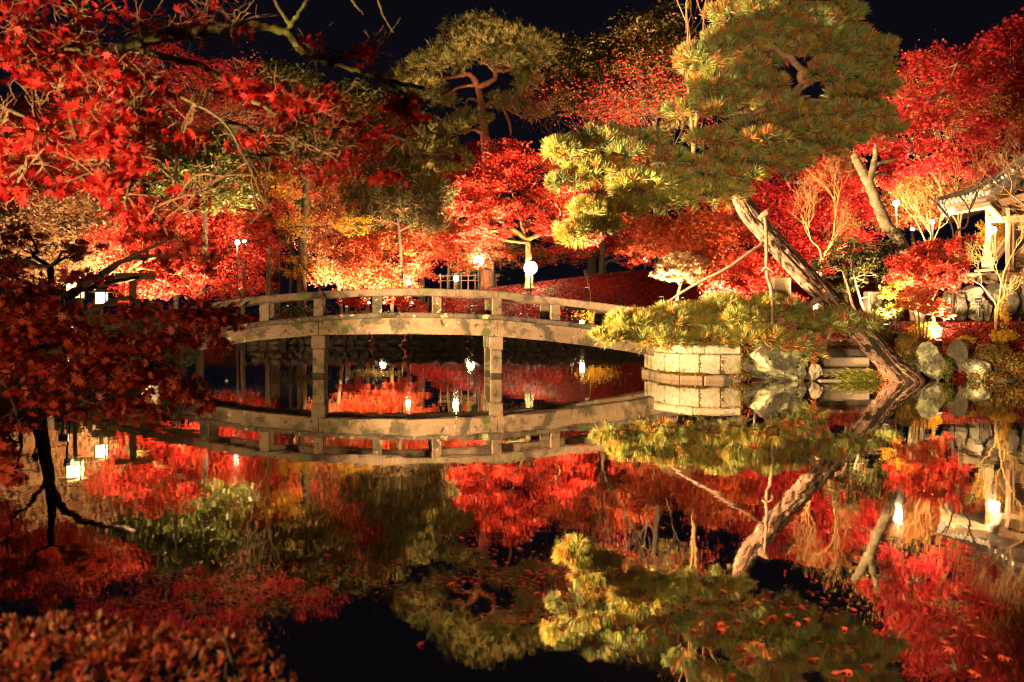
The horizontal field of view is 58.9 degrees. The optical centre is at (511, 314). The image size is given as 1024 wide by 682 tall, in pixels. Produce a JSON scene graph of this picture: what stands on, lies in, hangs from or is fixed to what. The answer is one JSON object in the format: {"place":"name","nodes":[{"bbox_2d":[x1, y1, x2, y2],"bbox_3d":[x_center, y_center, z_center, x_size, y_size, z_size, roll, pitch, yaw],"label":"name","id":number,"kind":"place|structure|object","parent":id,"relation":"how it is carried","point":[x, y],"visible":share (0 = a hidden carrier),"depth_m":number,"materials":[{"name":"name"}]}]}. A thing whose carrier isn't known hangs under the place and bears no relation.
{"place":"outdoors","nodes":[
{"label":"outdoors","id":0,"kind":"place"},
{"bbox_2d":[0,345,1023,681],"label":"pond water","id":1,"kind":"structure","parent":0,"point":[732,525],"depth_m":6.60,"materials":[{"name":"liquid"}]},
{"bbox_2d":[0,352,1014,662],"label":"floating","id":2,"kind":"object","parent":1,"relation":"on","point":[400,562],"depth_m":5.04,"materials":[{"name":"plant"}]},
{"bbox_2d":[0,272,1023,423],"bbox_3d":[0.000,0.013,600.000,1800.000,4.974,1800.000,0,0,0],"label":"ground","id":3,"kind":"structure","parent":0,"point":[6,406],"depth_m":48.62,"materials":[{"name":"red plant"}]},
{"bbox_2d":[0,104,113,329],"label":"maple tree","id":4,"kind":"object","parent":3,"relation":"on","point":[52,171],"visible":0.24,"depth_m":34.41,"materials":[{"name":"red plant"}]},
{"bbox_2d":[0,215,139,388],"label":"maple tree","id":5,"kind":"object","parent":3,"relation":"on","point":[78,248],"visible":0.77,"depth_m":15.13,"materials":[{"name":"red plant"}]},
{"bbox_2d":[57,279,85,328],"bbox_3d":[-10.021,0.104,20.800,0.570,1.913,0.570,0,0,0],"label":"paper lantern","id":6,"kind":"object","parent":3,"relation":"on","point":[83,293],"visible":0.16,"depth_m":20.69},
{"bbox_2d":[0,184,143,285],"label":"maple tree","id":7,"kind":"object","parent":3,"relation":"on","point":[76,207],"visible":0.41,"depth_m":30.97,"materials":[{"name":"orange plant"}]},
{"bbox_2d":[0,78,155,309],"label":"maple tree","id":8,"kind":"object","parent":3,"relation":"on","point":[79,301],"visible":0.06,"depth_m":59.49,"materials":[{"name":"red plant"}]},
{"bbox_2d":[0,84,159,204],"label":"maple tree","id":9,"kind":"object","parent":3,"relation":"on","point":[16,105],"visible":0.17,"depth_m":40.46,"materials":[{"name":"red plant"}]},
{"bbox_2d":[88,289,113,334],"bbox_3d":[-10.236,0.209,22.600,0.456,1.699,0.456,0,0,0],"label":"lantern","id":10,"kind":"object","parent":3,"relation":"on","point":[102,294],"visible":0.65,"depth_m":22.49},
{"bbox_2d":[88,273,160,343],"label":"timber gate","id":11,"kind":"structure","parent":3,"relation":"on","point":[132,287],"depth_m":25.00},
{"bbox_2d":[0,188,271,489],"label":"maple tree","id":12,"kind":"object","parent":3,"relation":"on","point":[47,347],"visible":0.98,"depth_m":5.06,"materials":[{"name":"red plant"}]},
{"bbox_2d":[0,605,305,681],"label":"azalea bush","id":13,"kind":"object","parent":3,"relation":"on","point":[25,666],"visible":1,"depth_m":2.03,"materials":[{"name":"red plant"}]},
{"bbox_2d":[78,184,231,343],"bbox_3d":[-11.988,-1.669,30.473,5.612,5.781,4.472,0,0,37],"label":"maple tree","id":14,"kind":"object","parent":3,"relation":"on","point":[156,282],"visible":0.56,"depth_m":29.69,"materials":[{"name":"red plant"}]},
{"bbox_2d":[170,351,199,366],"bbox_3d":[-8.145,0.899,22.630,0.672,0.831,0.765,0,0,0],"label":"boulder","id":15,"kind":"object","parent":3,"relation":"on","point":[193,358],"visible":0.16,"depth_m":22.40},
{"bbox_2d":[136,96,265,330],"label":"tree","id":16,"kind":"object","parent":3,"relation":"on","point":[232,159],"visible":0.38,"depth_m":41.73,"materials":[{"name":"green plant"}]},
{"bbox_2d":[59,30,353,329],"bbox_3d":[-12.262,-4.787,36.203,11.892,12.751,3.335,0,0,-6],"label":"maple tree","id":17,"kind":"object","parent":3,"relation":"on","point":[206,84],"visible":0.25,"depth_m":35.94,"materials":[{"name":"red plant"}]},
{"bbox_2d":[0,0,463,317],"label":"maple tree","id":18,"kind":"object","parent":3,"relation":"on","point":[118,127],"visible":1,"depth_m":4.21,"materials":[{"name":"red plant"}]},
{"bbox_2d":[178,182,295,318],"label":"maple tree","id":19,"kind":"object","parent":3,"relation":"on","point":[231,230],"visible":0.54,"depth_m":43.87,"materials":[{"name":"red plant"}]},
{"bbox_2d":[235,239,239,346],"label":"garden lamp","id":20,"kind":"object","parent":3,"relation":"on","point":[237,241],"visible":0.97,"depth_m":41.97,"materials":[{"name":"black metal"}]},
{"bbox_2d":[182,136,303,313],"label":"maple tree","id":21,"kind":"object","parent":3,"relation":"on","point":[262,168],"visible":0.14,"depth_m":46.53,"materials":[{"name":"red plant"}]},
{"bbox_2d":[243,239,245,345],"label":"garden lamp","id":22,"kind":"object","parent":3,"relation":"on","point":[244,240],"visible":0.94,"depth_m":43.47,"materials":[{"name":"black metal"}]},
{"bbox_2d":[193,42,297,347],"bbox_3d":[-11.604,-5.114,40.099,4.954,15.291,5.429,0,0,-22],"label":"maple tree","id":23,"kind":"object","parent":3,"relation":"on","point":[268,281],"visible":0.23,"depth_m":39.96,"materials":[{"name":"red plant"}]},
{"bbox_2d":[209,71,326,325],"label":"dark tree","id":24,"kind":"object","parent":3,"relation":"on","point":[275,277],"visible":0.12,"depth_m":46.36,"materials":[{"name":"red plant"}]},
{"bbox_2d":[196,157,373,317],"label":"maple tree","id":25,"kind":"object","parent":3,"relation":"on","point":[291,226],"visible":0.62,"depth_m":45.44,"materials":[{"name":"orange plant"}]},
{"bbox_2d":[162,54,410,309],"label":"maple tree","id":26,"kind":"object","parent":3,"relation":"on","point":[373,94],"visible":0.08,"depth_m":58.01,"materials":[{"name":"red plant"}]},
{"bbox_2d":[250,302,353,318],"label":"shrub","id":27,"kind":"object","parent":3,"relation":"on","point":[285,311],"visible":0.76,"depth_m":44.88,"materials":[{"name":"red plant"}]},
{"bbox_2d":[262,102,363,317],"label":"dark tree","id":28,"kind":"object","parent":3,"relation":"on","point":[302,254],"visible":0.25,"depth_m":47.37,"materials":[{"name":"red plant"}]},
{"bbox_2d":[277,142,365,290],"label":"maple tree","id":29,"kind":"object","parent":3,"relation":"on","point":[353,173],"visible":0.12,"depth_m":50.92,"materials":[{"name":"red plant"}]},
{"bbox_2d":[287,165,379,314],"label":"maple tree","id":30,"kind":"object","parent":3,"relation":"on","point":[336,267],"visible":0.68,"depth_m":48.52,"materials":[{"name":"orange leaf"},{"name":"bark"}]},
{"bbox_2d":[336,298,369,313],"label":"maple sapling","id":31,"kind":"object","parent":3,"relation":"on","point":[348,302],"visible":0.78,"depth_m":45.28,"materials":[{"name":"red plant"}]},
{"bbox_2d":[331,72,429,313],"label":"maple tree","id":32,"kind":"object","parent":3,"relation":"on","point":[346,311],"visible":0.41,"depth_m":52.15,"materials":[{"name":"red plant"}]},
{"bbox_2d":[330,131,449,312],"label":"maple tree","id":33,"kind":"object","parent":3,"relation":"on","point":[361,142],"visible":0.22,"depth_m":52.65,"materials":[{"name":"red plant"}]},
{"bbox_2d":[332,219,456,312],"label":"maple tree","id":34,"kind":"object","parent":3,"relation":"on","point":[383,277],"visible":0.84,"depth_m":47.67,"materials":[{"name":"red plant"}]},
{"bbox_2d":[338,156,459,312],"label":"pine tree","id":35,"kind":"object","parent":3,"relation":"on","point":[430,195],"visible":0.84,"depth_m":46.68,"materials":[{"name":"green plant"}]},
{"bbox_2d":[383,297,423,312],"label":"maple sapling","id":36,"kind":"object","parent":3,"relation":"on","point":[399,302],"visible":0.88,"depth_m":45.48,"materials":[{"name":"red plant"}]},
{"bbox_2d":[97,288,711,376],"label":"stone bridge","id":37,"kind":"structure","parent":3,"relation":"on","point":[320,326],"depth_m":21.86,"materials":[{"name":"stone"}]},
{"bbox_2d":[355,100,476,304],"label":"pine tree","id":38,"kind":"object","parent":3,"relation":"on","point":[438,143],"visible":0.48,"depth_m":53.38,"materials":[{"name":"plant"}]},
{"bbox_2d":[238,323,594,344],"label":"stone edging","id":39,"kind":"object","parent":3,"relation":"on","point":[397,339],"visible":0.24,"depth_m":43.84,"materials":[{"name":"stone"}]},
{"bbox_2d":[442,297,463,311],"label":"maple sapling","id":40,"kind":"object","parent":3,"relation":"on","point":[460,305],"visible":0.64,"depth_m":45.48,"materials":[{"name":"red plant"}]},
{"bbox_2d":[421,138,502,288],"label":"maple tree","id":41,"kind":"object","parent":3,"relation":"on","point":[476,150],"visible":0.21,"depth_m":57.77,"materials":[{"name":"red plant"}]},
{"bbox_2d":[438,274,498,289],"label":"bamboo fence","id":42,"kind":"object","parent":3,"relation":"on","point":[468,280],"visible":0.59,"depth_m":55.95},
{"bbox_2d":[426,219,515,286],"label":"maple tree","id":43,"kind":"object","parent":3,"relation":"on","point":[469,254],"visible":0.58,"depth_m":51.80,"materials":[{"name":"red plant"}]},
{"bbox_2d":[392,7,562,288],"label":"pine tree","id":44,"kind":"object","parent":3,"relation":"on","point":[509,50],"visible":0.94,"depth_m":54.55,"materials":[{"name":"green plant"}]},
{"bbox_2d":[335,177,667,288],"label":"maple tree","id":45,"kind":"object","parent":3,"relation":"on","point":[469,270],"visible":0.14,"depth_m":59.75,"materials":[{"name":"red plant"}]},
{"bbox_2d":[431,134,603,289],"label":"maple tree","id":46,"kind":"object","parent":3,"relation":"on","point":[515,158],"visible":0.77,"depth_m":50.03,"materials":[{"name":"red plant"}]},
{"bbox_2d":[524,260,536,292],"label":"garden lamp","id":47,"kind":"object","parent":3,"relation":"on","point":[530,267],"visible":0.98,"depth_m":49.79,"materials":[{"name":"white metal"}]},
{"bbox_2d":[504,303,572,319],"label":"shrub","id":48,"kind":"object","parent":3,"relation":"on","point":[534,313],"visible":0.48,"depth_m":45.28,"materials":[{"name":"red plant"}]},
{"bbox_2d":[420,270,687,323],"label":"fallen leaves","id":49,"kind":"object","parent":3,"relation":"on","point":[543,282],"visible":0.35,"depth_m":49.83,"materials":[{"name":"red plant"}]},
{"bbox_2d":[494,146,662,267],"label":"maple tree","id":50,"kind":"object","parent":3,"relation":"on","point":[551,168],"visible":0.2,"depth_m":58.59,"materials":[{"name":"red plant"}]},
{"bbox_2d":[537,26,637,275],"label":"broadleaf tree","id":51,"kind":"object","parent":3,"relation":"on","point":[576,59],"visible":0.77,"depth_m":57.30,"materials":[{"name":"red plant"}]},
{"bbox_2d":[574,310,606,323],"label":"shrub","id":52,"kind":"object","parent":3,"relation":"on","point":[591,317],"visible":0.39,"depth_m":45.03,"materials":[{"name":"yellow plant"}]},
{"bbox_2d":[507,51,675,273],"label":"maple tree","id":53,"kind":"object","parent":3,"relation":"on","point":[602,246],"visible":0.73,"depth_m":52.95,"materials":[{"name":"red plant"}]},
{"bbox_2d":[539,211,682,273],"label":"maple tree","id":54,"kind":"object","parent":3,"relation":"on","point":[594,248],"visible":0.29,"depth_m":54.02,"materials":[{"name":"red plant"}]},
{"bbox_2d":[570,23,723,268],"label":"maple tree","id":55,"kind":"object","parent":3,"relation":"on","point":[655,125],"visible":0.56,"depth_m":51.80,"materials":[{"name":"red plant"}]},
{"bbox_2d":[596,0,717,270],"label":"broadleaf tree","id":56,"kind":"object","parent":3,"relation":"on","point":[667,28],"visible":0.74,"depth_m":56.59,"materials":[{"name":"red plant"}]},
{"bbox_2d":[648,250,713,303],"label":"maple tree","id":57,"kind":"object","parent":3,"relation":"on","point":[689,268],"visible":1,"depth_m":27.53,"materials":[{"name":"orange plant"}]},
{"bbox_2d":[641,344,743,380],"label":"pond block wall","id":58,"kind":"structure","parent":3,"relation":"on","point":[696,363],"depth_m":20.53,"materials":[{"name":"stone"}]},
{"bbox_2d":[672,0,717,282],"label":"bare tree","id":59,"kind":"object","parent":3,"relation":"on","point":[693,148],"visible":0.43,"depth_m":49.90,"materials":[{"name":"red plant"}]},
{"bbox_2d":[613,191,778,308],"bbox_3d":[5.944,-1.841,29.471,4.932,4.371,3.726,0,0,44],"label":"maple tree","id":60,"kind":"object","parent":3,"relation":"on","point":[730,232],"visible":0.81,"depth_m":28.90,"materials":[{"name":"red plant"}]},
{"bbox_2d":[540,0,925,381],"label":"pine tree","id":61,"kind":"object","parent":3,"relation":"on","point":[748,37],"visible":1,"depth_m":18.95,"materials":[{"name":"green plant"}]},
{"bbox_2d":[666,241,764,303],"bbox_3d":[4.287,-0.782,19.650,2.373,1.604,0.310,0,0,6],"label":"wooden prop","id":62,"kind":"object","parent":61,"relation":"attached to","point":[752,250],"visible":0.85,"depth_m":19.52,"materials":[{"name":"brown wood"}]},
{"bbox_2d":[761,217,773,334],"bbox_3d":[5.484,-0.779,19.463,0.329,2.707,0.177,0,0,-26],"label":"wooden prop","id":63,"kind":"object","parent":61,"relation":"attached to","point":[766,268],"visible":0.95,"depth_m":19.44,"materials":[{"name":"brown wood"}]},
{"bbox_2d":[729,372,752,380],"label":"shrub","id":64,"kind":"object","parent":3,"relation":"on","point":[743,375],"visible":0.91,"depth_m":20.10,"materials":[{"name":"brown plant"}]},
{"bbox_2d":[696,251,808,305],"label":"maple tree","id":65,"kind":"object","parent":3,"relation":"on","point":[757,281],"visible":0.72,"depth_m":26.49,"materials":[{"name":"red plant"}]},
{"bbox_2d":[743,340,805,380],"bbox_3d":[5.916,1.083,20.708,1.433,1.254,0.998,0,0,0],"label":"boulder","id":66,"kind":"object","parent":3,"relation":"on","point":[761,362],"visible":0.63,"depth_m":20.41,"materials":[{"name":"stone"}]},
{"bbox_2d":[771,277,790,297],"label":"stone slab","id":67,"kind":"structure","parent":3,"relation":"on","point":[782,285],"depth_m":25.20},
{"bbox_2d":[731,155,884,308],"bbox_3d":[9.326,-2.493,29.229,5.040,5.688,3.741,0,0,0],"label":"maple tree","id":68,"kind":"object","parent":3,"relation":"on","point":[788,226],"visible":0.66,"depth_m":28.74,"materials":[{"name":"red plant"}]},
{"bbox_2d":[769,323,857,348],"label":"fallen leaves","id":69,"kind":"object","parent":3,"relation":"on","point":[834,337],"visible":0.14,"depth_m":22.05,"materials":[{"name":"red plant"}]},
{"bbox_2d":[805,363,822,380],"bbox_3d":[6.837,1.295,20.503,0.350,0.411,0.310,0,0,0],"label":"boulder","id":70,"kind":"object","parent":3,"relation":"on","point":[812,374],"visible":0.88,"depth_m":20.39,"materials":[{"name":"stone"}]},
{"bbox_2d":[780,140,904,307],"bbox_3d":[8.979,-2.249,24.991,3.652,5.396,3.802,0,0,0],"label":"bare tree","id":71,"kind":"object","parent":3,"relation":"on","point":[835,212],"visible":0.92,"depth_m":25.09,"materials":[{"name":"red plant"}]},
{"bbox_2d":[808,149,879,302],"bbox_3d":[11.169,-2.657,31.216,2.769,6.223,2.196,0,0,0],"label":"maple tree","id":72,"kind":"object","parent":3,"relation":"on","point":[843,164],"visible":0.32,"depth_m":30.81,"materials":[{"name":"red plant"}]},
{"bbox_2d":[815,338,884,380],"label":"stone steps","id":73,"kind":"structure","parent":3,"relation":"on","point":[846,361],"depth_m":21.06,"materials":[{"name":"stone"}]},
{"bbox_2d":[821,366,884,381],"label":"grass","id":74,"kind":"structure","parent":3,"relation":"on","point":[857,375],"depth_m":20.30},
{"bbox_2d":[808,234,901,310],"bbox_3d":[9.025,-0.860,23.855,2.564,2.466,1.353,0,0,-16],"label":"shrub","id":75,"kind":"object","parent":3,"relation":"on","point":[869,266],"visible":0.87,"depth_m":23.70,"materials":[{"name":"green plant"}]},
{"bbox_2d":[863,291,882,323],"bbox_3d":[9.454,-0.113,23.750,0.600,0.985,0.500,0,0,-6],"label":"stone marker","id":76,"kind":"object","parent":3,"relation":"on","point":[871,301],"visible":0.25,"depth_m":23.60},
{"bbox_2d":[874,329,901,341],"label":"shrub","id":77,"kind":"object","parent":3,"relation":"on","point":[886,333],"visible":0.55,"depth_m":22.18,"materials":[{"name":"green plant"}]},
{"bbox_2d":[872,300,904,327],"bbox_3d":[9.663,-0.001,23.197,0.744,0.772,0.646,0,0,-37],"label":"shrub","id":78,"kind":"object","parent":3,"relation":"on","point":[889,314],"visible":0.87,"depth_m":23.08,"materials":[{"name":"yellow plant"}]},
{"bbox_2d":[877,272,913,329],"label":"small tree","id":79,"kind":"object","parent":3,"relation":"on","point":[888,292],"visible":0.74,"depth_m":22.99,"materials":[{"name":"yellow plant"}]},
{"bbox_2d":[893,331,920,363],"bbox_3d":[9.156,0.899,20.998,0.647,1.033,0.562,0,0,0],"label":"shrub","id":80,"kind":"object","parent":3,"relation":"on","point":[903,345],"visible":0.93,"depth_m":20.89,"materials":[{"name":"brown plant"}]},
{"bbox_2d":[900,351,918,369],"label":"shrub","id":81,"kind":"object","parent":3,"relation":"on","point":[907,360],"visible":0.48,"depth_m":20.78,"materials":[{"name":"green plant"}]},
{"bbox_2d":[857,165,981,245],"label":"maple tree","id":82,"kind":"object","parent":3,"relation":"on","point":[904,214],"visible":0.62,"depth_m":32.62,"materials":[{"name":"red plant"}]},
{"bbox_2d":[892,282,955,343],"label":"maple tree","id":83,"kind":"object","parent":3,"relation":"on","point":[920,297],"visible":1,"depth_m":21.87,"materials":[{"name":"red plant"}]},
{"bbox_2d":[907,321,942,340],"bbox_3d":[10.163,0.462,22.283,0.801,0.603,0.584,0,0,0],"label":"shrub","id":84,"kind":"object","parent":3,"relation":"on","point":[931,334],"visible":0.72,"depth_m":22.20,"materials":[{"name":"yellow plant"}]},
{"bbox_2d":[883,159,972,281],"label":"bare tree","id":85,"kind":"object","parent":3,"relation":"on","point":[917,206],"visible":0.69,"depth_m":26.97,"materials":[{"name":"yellow plant"}]},
{"bbox_2d":[915,341,948,380],"bbox_3d":[9.599,1.058,20.746,0.633,0.909,0.818,0,0,0],"label":"boulder","id":86,"kind":"object","parent":3,"relation":"on","point":[931,359],"visible":0.93,"depth_m":20.48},
{"bbox_2d":[879,234,984,324],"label":"maple tree","id":87,"kind":"object","parent":3,"relation":"on","point":[915,263],"visible":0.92,"depth_m":22.99,"materials":[{"name":"red plant"}]},
{"bbox_2d":[850,39,1018,323],"bbox_3d":[12.179,-3.799,26.498,6.166,8.749,3.414,0,0,-29],"label":"maple tree","id":88,"kind":"object","parent":3,"relation":"on","point":[915,103],"visible":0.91,"depth_m":25.89,"materials":[{"name":"red plant"}]},
{"bbox_2d":[851,39,1023,292],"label":"maple tree","id":89,"kind":"object","parent":3,"relation":"on","point":[958,221],"visible":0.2,"depth_m":28.36,"materials":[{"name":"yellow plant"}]},
{"bbox_2d":[939,357,954,380],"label":"shrub","id":90,"kind":"object","parent":3,"relation":"on","point":[946,372],"visible":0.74,"depth_m":20.41,"materials":[{"name":"green plant"}]},
{"bbox_2d":[875,321,1023,374],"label":"fallen leaves","id":91,"kind":"object","parent":3,"relation":"on","point":[907,323],"visible":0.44,"depth_m":22.87,"materials":[{"name":"red plant"}]},
{"bbox_2d":[945,339,969,372],"bbox_3d":[10.371,0.975,21.111,0.538,0.786,0.574,0,0,29],"label":"boulder","id":92,"kind":"object","parent":3,"relation":"on","point":[956,352],"visible":0.8,"depth_m":20.95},
{"bbox_2d":[924,165,992,321],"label":"bare tree","id":93,"kind":"object","parent":3,"relation":"on","point":[955,235],"visible":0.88,"depth_m":24.17,"materials":[{"name":"brown plant"}]},
{"bbox_2d":[956,335,976,346],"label":"shrub","id":94,"kind":"object","parent":3,"relation":"on","point":[971,341],"visible":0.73,"depth_m":21.79,"materials":[{"name":"orange plant"}]},
{"bbox_2d":[922,3,1023,320],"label":"maple tree","id":95,"kind":"object","parent":3,"relation":"on","point":[1015,46],"visible":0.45,"depth_m":30.52,"materials":[{"name":"red plant"}]},
{"bbox_2d":[961,358,991,380],"bbox_3d":[10.558,1.333,20.673,0.531,0.668,0.657,0,0,-38],"label":"boulder","id":96,"kind":"object","parent":3,"relation":"on","point":[973,365],"visible":0.68,"depth_m":20.48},
{"bbox_2d":[936,153,1023,283],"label":"temple pavilion","id":97,"kind":"structure","parent":3,"relation":"on","point":[1007,245],"depth_m":25.66,"materials":[{"name":"wood"}]},
{"bbox_2d":[941,276,1023,321],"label":"rock wall","id":98,"kind":"structure","parent":3,"relation":"on","point":[964,300],"depth_m":24.55,"materials":[{"name":"stone"}]},
{"bbox_2d":[951,204,1023,330],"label":"bare tree","id":99,"kind":"object","parent":3,"relation":"on","point":[996,312],"visible":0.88,"depth_m":22.88,"materials":[{"name":"plant"}]},
{"bbox_2d":[964,370,1010,380],"bbox_3d":[10.743,1.636,20.497,0.993,0.822,0.801,0,0,0],"label":"shrub","id":100,"kind":"object","parent":3,"relation":"on","point":[996,374],"visible":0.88,"depth_m":20.29,"materials":[{"name":"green plant"}]},
{"bbox_2d":[956,137,1023,217],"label":"maple tree","id":101,"kind":"object","parent":3,"relation":"on","point":[1009,175],"visible":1,"depth_m":23.60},
{"bbox_2d":[989,226,996,320],"bbox_3d":[13.523,-1.062,25.500,0.197,2.867,0.192,0,0,0],"label":"garden lamp","id":102,"kind":"object","parent":3,"relation":"on","point":[992,229],"visible":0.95,"depth_m":25.46,"materials":[{"name":"white metal"}]},
{"bbox_2d":[971,341,1015,375],"bbox_3d":[11.073,1.063,20.899,0.886,0.928,0.773,0,0,0],"label":"shrub","id":103,"kind":"object","parent":3,"relation":"on","point":[991,358],"visible":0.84,"depth_m":20.73,"materials":[{"name":"green plant"}]},
{"bbox_2d":[975,201,1023,320],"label":"maple tree","id":104,"kind":"object","parent":3,"relation":"on","point":[1000,230],"visible":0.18,"depth_m":29.60,"materials":[{"name":"orange plant"}]},
{"bbox_2d":[989,329,1019,345],"bbox_3d":[11.936,0.617,22.001,0.666,0.544,0.500,0,0,0],"label":"shrub","id":105,"kind":"object","parent":3,"relation":"on","point":[1001,336],"visible":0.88,"depth_m":21.90,"materials":[{"name":"orange plant"}]},
{"bbox_2d":[999,298,1011,329],"bbox_3d":[12.385,0.065,22.799,0.308,0.963,0.283,0,0,-33],"label":"shrub","id":106,"kind":"object","parent":3,"relation":"on","point":[1006,318],"visible":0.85,"depth_m":22.77,"materials":[{"name":"yellow plant"}]},
{"bbox_2d":[997,351,1023,380],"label":"shrub","id":107,"kind":"object","parent":3,"relation":"on","point":[1015,369],"visible":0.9,"depth_m":20.56,"materials":[{"name":"green plant"}]},
{"bbox_2d":[0,0,1023,313],"label":"sky","id":108,"kind":"structure","parent":0,"point":[958,22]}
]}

